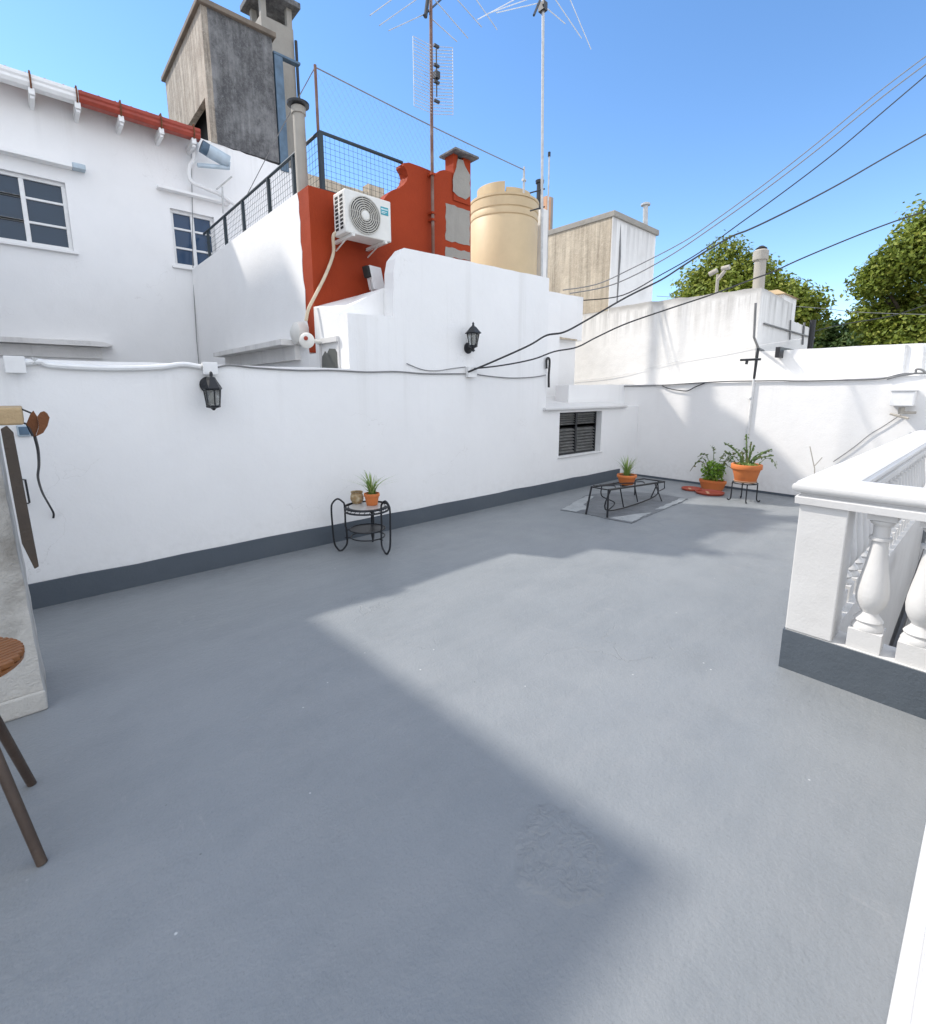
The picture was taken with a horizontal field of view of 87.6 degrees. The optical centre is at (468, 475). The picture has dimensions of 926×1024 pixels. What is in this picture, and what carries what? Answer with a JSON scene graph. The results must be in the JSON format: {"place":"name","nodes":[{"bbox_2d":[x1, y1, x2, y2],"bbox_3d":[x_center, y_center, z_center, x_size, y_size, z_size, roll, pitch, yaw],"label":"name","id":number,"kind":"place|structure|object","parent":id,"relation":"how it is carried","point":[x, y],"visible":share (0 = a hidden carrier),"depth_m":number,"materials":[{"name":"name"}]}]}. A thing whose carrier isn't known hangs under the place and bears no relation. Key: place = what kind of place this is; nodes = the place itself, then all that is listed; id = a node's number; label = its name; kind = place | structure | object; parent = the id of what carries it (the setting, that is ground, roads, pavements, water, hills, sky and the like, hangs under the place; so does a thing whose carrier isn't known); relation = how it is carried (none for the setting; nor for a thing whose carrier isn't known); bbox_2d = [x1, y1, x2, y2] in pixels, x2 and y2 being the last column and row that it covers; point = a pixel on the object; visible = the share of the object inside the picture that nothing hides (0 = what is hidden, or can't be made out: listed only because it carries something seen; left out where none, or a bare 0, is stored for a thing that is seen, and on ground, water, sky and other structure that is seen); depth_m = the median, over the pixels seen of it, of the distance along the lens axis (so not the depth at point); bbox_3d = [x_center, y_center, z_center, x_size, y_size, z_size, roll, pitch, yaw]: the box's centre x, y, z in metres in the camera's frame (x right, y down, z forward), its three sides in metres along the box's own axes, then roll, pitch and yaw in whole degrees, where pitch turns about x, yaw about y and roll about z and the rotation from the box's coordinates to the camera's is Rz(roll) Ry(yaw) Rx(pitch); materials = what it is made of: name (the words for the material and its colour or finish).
{"place":"outdoors","nodes":[
{"label":"outdoors","id":0,"kind":"place"},
{"bbox_2d":[0,476,925,1023],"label":"terrace floor","id":1,"kind":"structure","parent":0,"point":[540,760],"depth_m":1.83,"materials":[{"name":"grey paint"}]},
{"bbox_2d":[0,406,47,722],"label":"cement pillar","id":2,"kind":"structure","parent":1,"relation":"on","point":[23,689],"depth_m":2.22,"materials":[{"name":"concrete"}]},
{"bbox_2d":[1,426,38,568],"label":"dark plank","id":3,"kind":"object","parent":2,"relation":"attached to","point":[19,496],"visible":1,"depth_m":2.10,"materials":[{"name":"brown wood"}]},
{"bbox_2d":[22,409,49,436],"bbox_3d":[-1.956,-0.241,2.186,0.101,0.130,0.023,-6,11,-30],"label":"rusty plate","id":4,"kind":"object","parent":2,"relation":"attached to","point":[35,424],"visible":0.93,"depth_m":2.19,"materials":[{"name":"brown metal"}]},
{"bbox_2d":[33,436,54,517],"bbox_3d":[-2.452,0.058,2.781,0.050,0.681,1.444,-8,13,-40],"label":"hanging cable","id":5,"kind":"object","parent":4,"relation":"hanging from","point":[38,467],"visible":0.99,"depth_m":2.77,"materials":[{"name":"black rubber"}]},
{"bbox_2d":[0,637,47,867],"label":"round stool","id":6,"kind":"object","parent":1,"relation":"on","point":[12,652],"visible":1,"depth_m":1.55,"materials":[{"name":"brown wood"}]},
{"bbox_2d":[0,248,637,609],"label":"terrace wall","id":7,"kind":"structure","parent":1,"relation":"on","point":[149,476],"depth_m":4.69,"materials":[{"name":"white paint"}]},
{"bbox_2d":[3,356,26,372],"bbox_3d":[-2.951,-0.723,3.147,0.103,0.108,0.058,-9,13,-41],"label":"junction box","id":8,"kind":"object","parent":7,"relation":"attached to","point":[14,364],"visible":1,"depth_m":3.12,"materials":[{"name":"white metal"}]},
{"bbox_2d":[16,425,30,436],"bbox_3d":[-2.967,-0.300,3.227,0.071,0.078,0.026,-9,13,-41],"label":"grey plate","id":9,"kind":"object","parent":7,"relation":"attached to","point":[22,430],"visible":0.75,"depth_m":3.22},
{"bbox_2d":[22,479,30,503],"bbox_3d":[-2.983,0.110,3.264,0.056,0.178,0.018,7,12,33],"label":"wire loop","id":10,"kind":"object","parent":7,"relation":"attached to","point":[27,491],"visible":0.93,"depth_m":3.25,"materials":[{"name":"black metal"}]},
{"bbox_2d":[25,357,201,370],"bbox_3d":[-2.531,-0.805,3.530,1.053,0.084,0.040,-9,13,-41],"label":"cable trunking","id":11,"kind":"object","parent":7,"relation":"attached to","point":[35,361],"visible":0.99,"depth_m":3.47,"materials":[{"name":"white plastic"}]},
{"bbox_2d":[201,362,217,374],"bbox_3d":[-2.092,-0.867,3.909,0.111,0.100,0.058,-9,13,-41],"label":"junction box","id":12,"kind":"object","parent":7,"relation":"attached to","point":[208,367],"visible":0.96,"depth_m":3.88,"materials":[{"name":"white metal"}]},
{"bbox_2d":[199,371,221,409],"bbox_3d":[-2.062,-0.679,3.872,0.152,0.307,0.202,-9,13,-41],"label":"wall lantern","id":13,"kind":"object","parent":7,"relation":"attached to","point":[210,387],"depth_m":3.82,"materials":[{"name":"black metal"}]},
{"bbox_2d":[290,321,320,347],"bbox_3d":[-1.797,-1.520,5.202,0.266,0.340,0.716,-9,13,-41],"label":"vent cowl","id":14,"kind":"object","parent":7,"relation":"attached to","point":[301,335],"visible":0.99,"depth_m":5.30,"materials":[{"name":"white plastic"}]},
{"bbox_2d":[317,336,339,367],"bbox_3d":[-1.453,-1.264,5.020,0.034,0.330,0.439,-9,13,-41],"label":"small window","id":15,"kind":"structure","parent":7,"relation":"in","point":[331,359],"depth_m":4.99,"materials":[{"name":"white"}]},
{"bbox_2d":[218,364,465,374],"bbox_3d":[-1.050,-1.052,4.857,2.747,0.040,0.016,-9,13,-41],"label":"wall cable","id":16,"kind":"object","parent":7,"relation":"attached to","point":[337,370],"depth_m":4.66,"materials":[{"name":"grey rubber"}]},
{"bbox_2d":[362,265,383,290],"bbox_3d":[-1.065,-2.183,5.455,0.238,0.327,0.110,-9,13,-41],"label":"tilted box","id":17,"kind":"object","parent":7,"relation":"on","point":[373,275],"visible":0.81,"depth_m":5.41,"materials":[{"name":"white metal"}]},
{"bbox_2d":[327,163,470,301],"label":"red wall","id":18,"kind":"structure","parent":7,"relation":"on","point":[408,198],"depth_m":5.83,"materials":[{"name":"paint"}]},
{"bbox_2d":[304,188,390,320],"bbox_3d":[-1.282,-2.300,5.168,0.889,1.288,0.399,-9,13,-41],"label":"air conditioner","id":19,"kind":"object","parent":18,"relation":"attached to","point":[362,218],"visible":1,"depth_m":5.07,"materials":[{"name":"white plastic"}]},
{"bbox_2d":[370,0,496,253],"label":"antenna mast","id":20,"kind":"object","parent":18,"relation":"attached to","point":[435,75],"visible":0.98,"depth_m":5.67,"materials":[{"name":"grey metal"}]},
{"bbox_2d":[439,147,478,205],"bbox_3d":[-0.117,-3.852,6.301,0.404,0.573,0.330,-9,13,-41],"label":"red chimney","id":21,"kind":"object","parent":18,"relation":"on","point":[458,161],"visible":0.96,"depth_m":6.23,"materials":[{"name":"paint"}]},
{"bbox_2d":[406,363,463,370],"bbox_3d":[-0.345,-1.220,5.473,0.850,0.076,0.010,-9,13,-41],"label":"wall cable","id":22,"kind":"object","parent":7,"relation":"attached to","point":[433,370],"depth_m":5.43,"materials":[{"name":"grey rubber"}]},
{"bbox_2d":[466,366,476,376],"bbox_3d":[0.038,-1.244,5.797,0.140,0.125,0.058,-9,13,-41],"label":"junction box","id":23,"kind":"object","parent":7,"relation":"attached to","point":[472,373],"visible":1,"depth_m":5.76,"materials":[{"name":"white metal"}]},
{"bbox_2d":[468,134,925,372],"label":"overhead cable","id":24,"kind":"object","parent":23,"relation":"attached to","point":[540,338],"visible":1,"depth_m":6.46,"materials":[{"name":"black rubber"}]},
{"bbox_2d":[474,211,925,368],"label":"overhead cable","id":25,"kind":"object","parent":23,"relation":"attached to","point":[698,298],"visible":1,"depth_m":6.03,"materials":[{"name":"black rubber"}]},
{"bbox_2d":[464,322,480,353],"bbox_3d":[0.044,-1.607,5.628,0.205,0.349,0.222,-9,13,-41],"label":"wall lantern","id":26,"kind":"object","parent":7,"relation":"attached to","point":[473,332],"depth_m":5.58,"materials":[{"name":"black metal"}]},
{"bbox_2d":[477,374,545,378],"bbox_3d":[0.574,-1.301,6.302,1.381,0.067,0.014,-9,13,-41],"label":"wall cable","id":27,"kind":"object","parent":7,"relation":"attached to","point":[510,377],"depth_m":6.30,"materials":[{"name":"grey plastic"}]},
{"bbox_2d":[477,0,590,276],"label":"antenna mast","id":28,"kind":"object","parent":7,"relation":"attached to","point":[542,7],"visible":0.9,"depth_m":6.88,"materials":[{"name":"metal"}]},
{"bbox_2d":[545,357,550,386],"bbox_3d":[1.113,-1.445,6.747,0.100,0.420,0.032,-9,13,-41],"label":"wall hook","id":29,"kind":"object","parent":7,"relation":"attached to","point":[548,363],"depth_m":6.74,"materials":[{"name":"black metal"}]},
{"bbox_2d":[559,414,592,429],"bbox_3d":[1.650,-0.683,7.635,1.110,0.660,0.010,-9,13,-41],"label":"window back","id":30,"kind":"structure","parent":7,"relation":"in","point":[590,414],"depth_m":7.70,"materials":[{"name":"black"}]},
{"bbox_2d":[558,411,596,455],"bbox_3d":[1.675,-0.678,7.607,1.110,0.660,0.062,-9,13,-41],"label":"window shutter","id":31,"kind":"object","parent":7,"relation":"in","point":[576,439],"depth_m":7.63,"materials":[{"name":"metal"}]},
{"bbox_2d":[330,498,390,554],"bbox_3d":[-0.962,0.465,4.564,0.517,0.522,0.555,-9,13,-41],"label":"plant table","id":32,"kind":"object","parent":1,"relation":"on","point":[372,528],"visible":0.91,"depth_m":4.54,"materials":[{"name":"black metal"}]},
{"bbox_2d":[350,490,363,503],"bbox_3d":[-1.084,0.211,4.709,0.127,0.115,0.127,-9,13,-41],"label":"plant pot","id":33,"kind":"object","parent":32,"relation":"on","point":[356,496],"visible":1,"depth_m":4.67,"materials":[{"name":"ceramic"}]},
{"bbox_2d":[349,472,392,505],"bbox_3d":[-0.899,0.116,4.624,0.580,0.332,0.507,-9,13,-41],"label":"potted plant","id":34,"kind":"object","parent":32,"relation":"on","point":[371,495],"visible":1,"depth_m":4.59,"materials":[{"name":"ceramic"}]},
{"bbox_2d":[561,491,686,522],"bbox_3d":[2.104,0.370,6.589,1.898,0.011,1.241,-9,13,-41],"label":"membrane patch","id":35,"kind":"object","parent":1,"relation":"on","point":[637,512],"visible":0.94,"depth_m":6.43,"materials":[{"name":"silver metal"}]},
{"bbox_2d":[585,478,664,517],"bbox_3d":[2.151,0.213,6.509,1.807,0.352,0.510,-9,13,-41],"label":"lounger frame","id":36,"kind":"object","parent":35,"relation":"on","point":[615,488],"visible":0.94,"depth_m":6.16,"materials":[{"name":"black metal"}]},
{"bbox_2d":[613,456,639,484],"bbox_3d":[2.127,-0.080,6.545,0.358,0.395,0.395,2,10,12],"label":"plant pot","id":37,"kind":"object","parent":36,"relation":"on","point":[626,476],"visible":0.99,"depth_m":6.50,"materials":[{"name":"ceramic"}]},
{"bbox_2d":[681,486,701,490],"bbox_3d":[3.468,0.204,7.490,0.300,0.032,0.300,-9,13,-41],"label":"clay saucer","id":38,"kind":"object","parent":1,"relation":"on","point":[690,488],"visible":0.98,"depth_m":7.53,"materials":[{"name":"ceramic"}]},
{"bbox_2d":[695,489,724,495],"bbox_3d":[3.605,0.253,7.208,0.400,0.032,0.400,-9,13,-41],"label":"clay saucer","id":39,"kind":"object","parent":1,"relation":"on","point":[708,492],"visible":1,"depth_m":7.22,"materials":[{"name":"ceramic"}]},
{"bbox_2d":[690,445,739,490],"bbox_3d":[3.815,-0.129,7.476,0.288,0.694,0.748,-9,13,-41],"label":"planter","id":40,"kind":"object","parent":1,"relation":"on","point":[709,479],"visible":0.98,"depth_m":7.44,"materials":[{"name":"ceramic"}]},
{"bbox_2d":[727,481,759,503],"bbox_3d":[3.834,0.221,6.708,0.324,0.266,0.324,-5,11,-25],"label":"plant stand","id":41,"kind":"object","parent":1,"relation":"on","point":[742,484],"visible":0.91,"depth_m":6.66,"materials":[{"name":"black metal"}]},
{"bbox_2d":[733,479,756,483],"bbox_3d":[3.834,0.075,6.683,0.290,0.030,0.290,-9,13,-41],"label":"pot saucer","id":42,"kind":"object","parent":41,"relation":"on","point":[745,482],"visible":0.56,"depth_m":6.58,"materials":[{"name":"ceramic"}]},
{"bbox_2d":[719,434,776,481],"bbox_3d":[3.833,-0.245,6.628,0.662,0.653,0.383,4,10,20],"label":"plant pot","id":43,"kind":"object","parent":42,"relation":"on","point":[748,470],"visible":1,"depth_m":6.57,"materials":[{"name":"ceramic"}]},
{"bbox_2d":[624,343,925,497],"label":"back wall","id":44,"kind":"structure","parent":1,"relation":"on","point":[679,432],"depth_m":6.99,"materials":[{"name":"white paint"}]},
{"bbox_2d":[663,383,704,391],"bbox_3d":[3.519,-1.453,7.937,0.016,0.138,0.706,-9,13,-41],"label":"wall cable","id":45,"kind":"object","parent":44,"relation":"attached to","point":[683,390],"depth_m":7.91,"materials":[{"name":"grey rubber"}]},
{"bbox_2d":[740,348,760,451],"bbox_3d":[4.184,-1.117,7.249,0.079,1.537,0.276,-9,13,-41],"label":"conduit mast","id":46,"kind":"object","parent":44,"relation":"attached to","point":[756,359],"visible":0.97,"depth_m":7.17,"materials":[{"name":"metal"}]},
{"bbox_2d":[624,368,925,386],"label":"wall cable","id":47,"kind":"object","parent":44,"relation":"attached to","point":[906,374],"depth_m":6.69,"materials":[{"name":"grey plastic"}]},
{"bbox_2d":[833,414,900,461],"bbox_3d":[5.163,-0.473,6.275,0.012,0.662,0.623,-9,13,-41],"label":"wall cable","id":48,"kind":"object","parent":44,"relation":"attached to","point":[865,437],"depth_m":6.27,"materials":[{"name":"grey plastic"}]},
{"bbox_2d":[889,390,918,419],"bbox_3d":[5.309,-0.866,5.895,0.234,0.358,0.256,-9,13,-41],"label":"meter box","id":49,"kind":"object","parent":44,"relation":"attached to","point":[903,397],"visible":1,"depth_m":5.84,"materials":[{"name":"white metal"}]},
{"bbox_2d":[778,430,925,719],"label":"balustrade","id":50,"kind":"object","parent":1,"relation":"on","point":[861,520],"visible":1,"depth_m":2.45,"materials":[{"name":"white stone"}]},
{"bbox_2d":[886,825,925,1023],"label":"parapet","id":51,"kind":"structure","parent":1,"relation":"on","point":[908,1003],"depth_m":0.51,"materials":[{"name":"white stone"}]},
{"bbox_2d":[0,0,925,331],"label":"sky","id":52,"kind":"structure","parent":0,"point":[684,108],"materials":[{"name":"blue"}]},
{"bbox_2d":[546,303,560,396],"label":"wall","id":53,"kind":"structure","parent":0,"point":[553,323],"depth_m":8.20,"materials":[{"name":"white paint"}]},
{"bbox_2d":[471,181,547,276],"bbox_3d":[0.659,-3.667,7.901,1.333,1.718,1.106,-9,13,-41],"label":"water tank","id":54,"kind":"object","parent":53,"relation":"on","point":[505,229],"visible":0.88,"depth_m":7.35,"materials":[{"name":"beige plastic"}]},
{"bbox_2d":[522,167,525,192],"bbox_3d":[0.836,-4.415,7.234,0.060,0.380,0.044,-9,13,-41],"label":"wire post","id":55,"kind":"object","parent":54,"relation":"attached to","point":[523,179],"visible":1,"depth_m":7.22,"materials":[{"name":"metal"}]},
{"bbox_2d":[549,291,582,384],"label":"rooftop block","id":56,"kind":"structure","parent":53,"relation":"on","point":[571,312],"depth_m":8.59,"materials":[{"name":"white paint"}]},
{"bbox_2d":[535,179,543,209],"bbox_3d":[1.298,-4.207,8.940,0.160,2.328,0.156,-9,13,-41],"label":"dark vent","id":57,"kind":"object","parent":56,"relation":"on","point":[538,194],"visible":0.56,"depth_m":8.73,"materials":[{"name":"metal"}]},
{"bbox_2d":[546,151,550,277],"bbox_3d":[1.412,-4.313,8.619,0.045,2.647,0.059,5,11,25],"label":"thin rod","id":58,"kind":"object","parent":56,"relation":"attached to","point":[549,154],"visible":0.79,"depth_m":8.52,"materials":[{"name":"metal"}]},
{"bbox_2d":[563,56,925,290],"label":"overhead cable","id":59,"kind":"object","parent":56,"relation":"attached to","point":[752,192],"visible":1,"depth_m":8.29,"materials":[{"name":"black rubber"}]},
{"bbox_2d":[570,63,925,293],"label":"overhead cable","id":60,"kind":"object","parent":56,"relation":"attached to","point":[757,194],"visible":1,"depth_m":8.19,"materials":[{"name":"black rubber"}]},
{"bbox_2d":[583,75,925,300],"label":"overhead cable","id":61,"kind":"object","parent":56,"relation":"attached to","point":[765,204],"visible":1,"depth_m":8.09,"materials":[{"name":"black rubber"}]},
{"bbox_2d":[809,446,822,473],"bbox_3d":[4.469,-0.008,6.257,0.011,0.738,0.156,-9,13,-41],"label":"wire twig","id":62,"kind":"object","parent":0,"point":[813,461],"visible":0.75,"depth_m":6.24,"materials":[{"name":"grey metal"}]},
{"bbox_2d":[879,528,922,644],"bbox_3d":[4.128,2.344,3.885,4.600,2.950,1.570,-9,13,-41],"label":"stairwell shaft","id":63,"kind":"object","parent":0,"point":[902,575],"visible":0.11,"depth_m":4.73,"materials":[{"name":"white stone"}]},
{"bbox_2d":[889,549,923,647],"bbox_3d":[3.077,0.983,3.373,2.116,0.580,0.087,-9,13,-41],"label":"stair handrail","id":64,"kind":"object","parent":63,"relation":"attached to","point":[900,624],"visible":0.16,"depth_m":3.25,"materials":[{"name":"black metal"}]},
{"label":"ground","id":65,"kind":"structure","parent":0,"visible":0},
{"bbox_2d":[0,64,292,363],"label":"white house","id":66,"kind":"structure","parent":65,"relation":"on","point":[97,193],"depth_m":7.58,"materials":[{"name":"paint"}]},
{"bbox_2d":[0,170,78,254],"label":"window frame","id":67,"kind":"structure","parent":66,"relation":"in","point":[33,211],"depth_m":7.10,"materials":[{"name":"white metal"}]},
{"bbox_2d":[170,209,215,269],"bbox_3d":[-4.795,-4.080,8.463,0.780,0.960,0.180,-9,13,-41],"label":"window frame","id":68,"kind":"structure","parent":66,"relation":"in","point":[181,222],"depth_m":8.45,"materials":[{"name":"white wood"}]},
{"bbox_2d":[191,153,198,361],"bbox_3d":[-4.772,-3.851,8.442,0.211,3.819,0.011,-9,13,-41],"label":"wall cable","id":69,"kind":"object","parent":66,"relation":"attached to","point":[192,262],"depth_m":8.41,"materials":[{"name":"grey plastic"}]},
{"bbox_2d":[161,0,278,164],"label":"concrete tower","id":70,"kind":"structure","parent":66,"relation":"on","point":[217,77],"depth_m":8.63,"materials":[{"name":"grey concrete"}]},
{"bbox_2d":[240,0,300,168],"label":"square chimney","id":71,"kind":"object","parent":70,"relation":"on","point":[277,16],"visible":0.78,"depth_m":9.44,"materials":[{"name":"concrete"}]},
{"bbox_2d":[273,50,300,172],"bbox_3d":[-3.450,-6.848,9.264,0.510,2.000,0.224,-9,13,-41],"label":"blue duct","id":72,"kind":"object","parent":66,"relation":"attached to","point":[279,59],"visible":0.81,"depth_m":9.06,"materials":[{"name":"metal"}]},
{"bbox_2d":[308,174,383,198],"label":"roof parapet","id":73,"kind":"structure","parent":66,"relation":"attached to","point":[331,185],"depth_m":10.10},
{"bbox_2d":[192,185,331,366],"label":"side wall","id":74,"kind":"structure","parent":65,"relation":"on","point":[256,284],"depth_m":6.02,"materials":[{"name":"white paint"}]},
{"bbox_2d":[287,97,308,192],"bbox_3d":[-1.805,-3.516,5.202,0.230,0.947,0.230,-9,13,-41],"label":"stove pipe","id":75,"kind":"object","parent":74,"relation":"on","point":[298,107],"visible":0.94,"depth_m":5.14,"materials":[{"name":"metal"}]},
{"bbox_2d":[203,130,402,256],"bbox_3d":[-2.704,-3.399,7.208,1.072,1.228,4.572,-9,13,-41],"label":"fence","id":76,"kind":"object","parent":74,"relation":"on","point":[318,134],"visible":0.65,"depth_m":5.70,"materials":[{"name":"metal"}]},
{"bbox_2d":[247,64,523,193],"bbox_3d":[-1.155,-3.993,7.053,3.291,1.252,2.327,-9,13,-41],"label":"net screen","id":77,"kind":"object","parent":76,"relation":"attached to","point":[316,94],"visible":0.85,"depth_m":5.47,"materials":[{"name":"grey metal"}]},
{"bbox_2d":[574,288,815,384],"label":"neighbour building","id":78,"kind":"structure","parent":65,"relation":"on","point":[720,323],"depth_m":8.26,"materials":[{"name":"white paint"}]},
{"bbox_2d":[547,210,658,314],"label":"roof tank house","id":79,"kind":"structure","parent":78,"relation":"on","point":[596,249],"depth_m":9.46,"materials":[{"name":"white paint"}]},
{"bbox_2d":[543,196,552,229],"bbox_3d":[1.650,-5.375,10.324,0.259,1.054,0.250,-9,13,-41],"label":"beige flue","id":80,"kind":"object","parent":79,"relation":"on","point":[545,198],"visible":0.32,"depth_m":10.21,"materials":[{"name":"ceramic"}]},
{"bbox_2d":[641,202,650,224],"bbox_3d":[3.846,-5.638,10.507,0.200,0.578,0.195,-9,13,-41],"label":"vent pipe","id":81,"kind":"object","parent":79,"relation":"on","point":[644,205],"visible":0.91,"depth_m":10.46,"materials":[{"name":"metal"}]},
{"bbox_2d":[577,339,798,380],"bbox_3d":[3.437,-1.962,8.486,0.007,0.548,4.073,-9,13,-41],"label":"overhead cable","id":82,"kind":"object","parent":78,"relation":"attached to","point":[695,357],"visible":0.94,"depth_m":8.01,"materials":[{"name":"grey rubber"}]},
{"bbox_2d":[708,265,730,291],"bbox_3d":[4.746,-3.425,9.214,0.089,1.073,0.378,-9,13,-41],"label":"twin vent","id":83,"kind":"object","parent":78,"relation":"on","point":[721,274],"visible":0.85,"depth_m":9.14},
{"bbox_2d":[752,245,768,287],"bbox_3d":[4.612,-3.054,7.687,0.220,1.127,0.214,-9,13,-41],"label":"rooftop flue","id":84,"kind":"object","parent":78,"relation":"on","point":[760,256],"visible":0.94,"depth_m":7.58,"materials":[{"name":"white concrete"}]},
{"bbox_2d":[770,290,798,320],"bbox_3d":[6.199,-3.062,9.818,0.955,1.270,0.600,-9,13,-41],"label":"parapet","id":85,"kind":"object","parent":78,"relation":"on","point":[787,297],"visible":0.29,"depth_m":9.53,"materials":[{"name":"white paint"}]},
{"bbox_2d":[659,296,925,314],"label":"overhead cable","id":86,"kind":"object","parent":78,"relation":"attached to","point":[830,309],"visible":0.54,"depth_m":10.23,"materials":[{"name":"black rubber"}]},
{"bbox_2d":[815,305,925,330],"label":"overhead cable","id":87,"kind":"object","parent":78,"relation":"attached to","point":[870,319],"visible":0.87,"depth_m":9.19,"materials":[{"name":"black rubber"}]},
{"bbox_2d":[669,230,843,348],"bbox_3d":[12.480,-4.800,22.283,7.331,12.048,7.363,-9,13,-41],"label":"plane tree","id":88,"kind":"object","parent":65,"relation":"on","point":[700,281],"visible":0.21,"depth_m":20.54,"materials":[{"name":"green plant"}]},
{"bbox_2d":[813,314,863,347],"bbox_3d":[19.988,-4.064,26.411,3.457,9.176,4.067,-9,13,-41],"label":"dark tree","id":89,"kind":"object","parent":65,"relation":"on","point":[830,333],"visible":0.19,"depth_m":25.38,"materials":[{"name":"green plant"}]},
{"bbox_2d":[827,329,866,347],"bbox_3d":[20.520,-3.478,24.517,4.263,8.672,4.222,1,10,8],"label":"dark tree","id":90,"kind":"object","parent":65,"relation":"on","point":[838,342],"visible":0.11,"depth_m":24.56,"materials":[{"name":"green plant"}]},
{"bbox_2d":[843,193,925,345],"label":"plane tree","id":91,"kind":"object","parent":65,"relation":"on","point":[891,276],"visible":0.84,"depth_m":17.05,"materials":[{"name":"green plant"}]}
]}

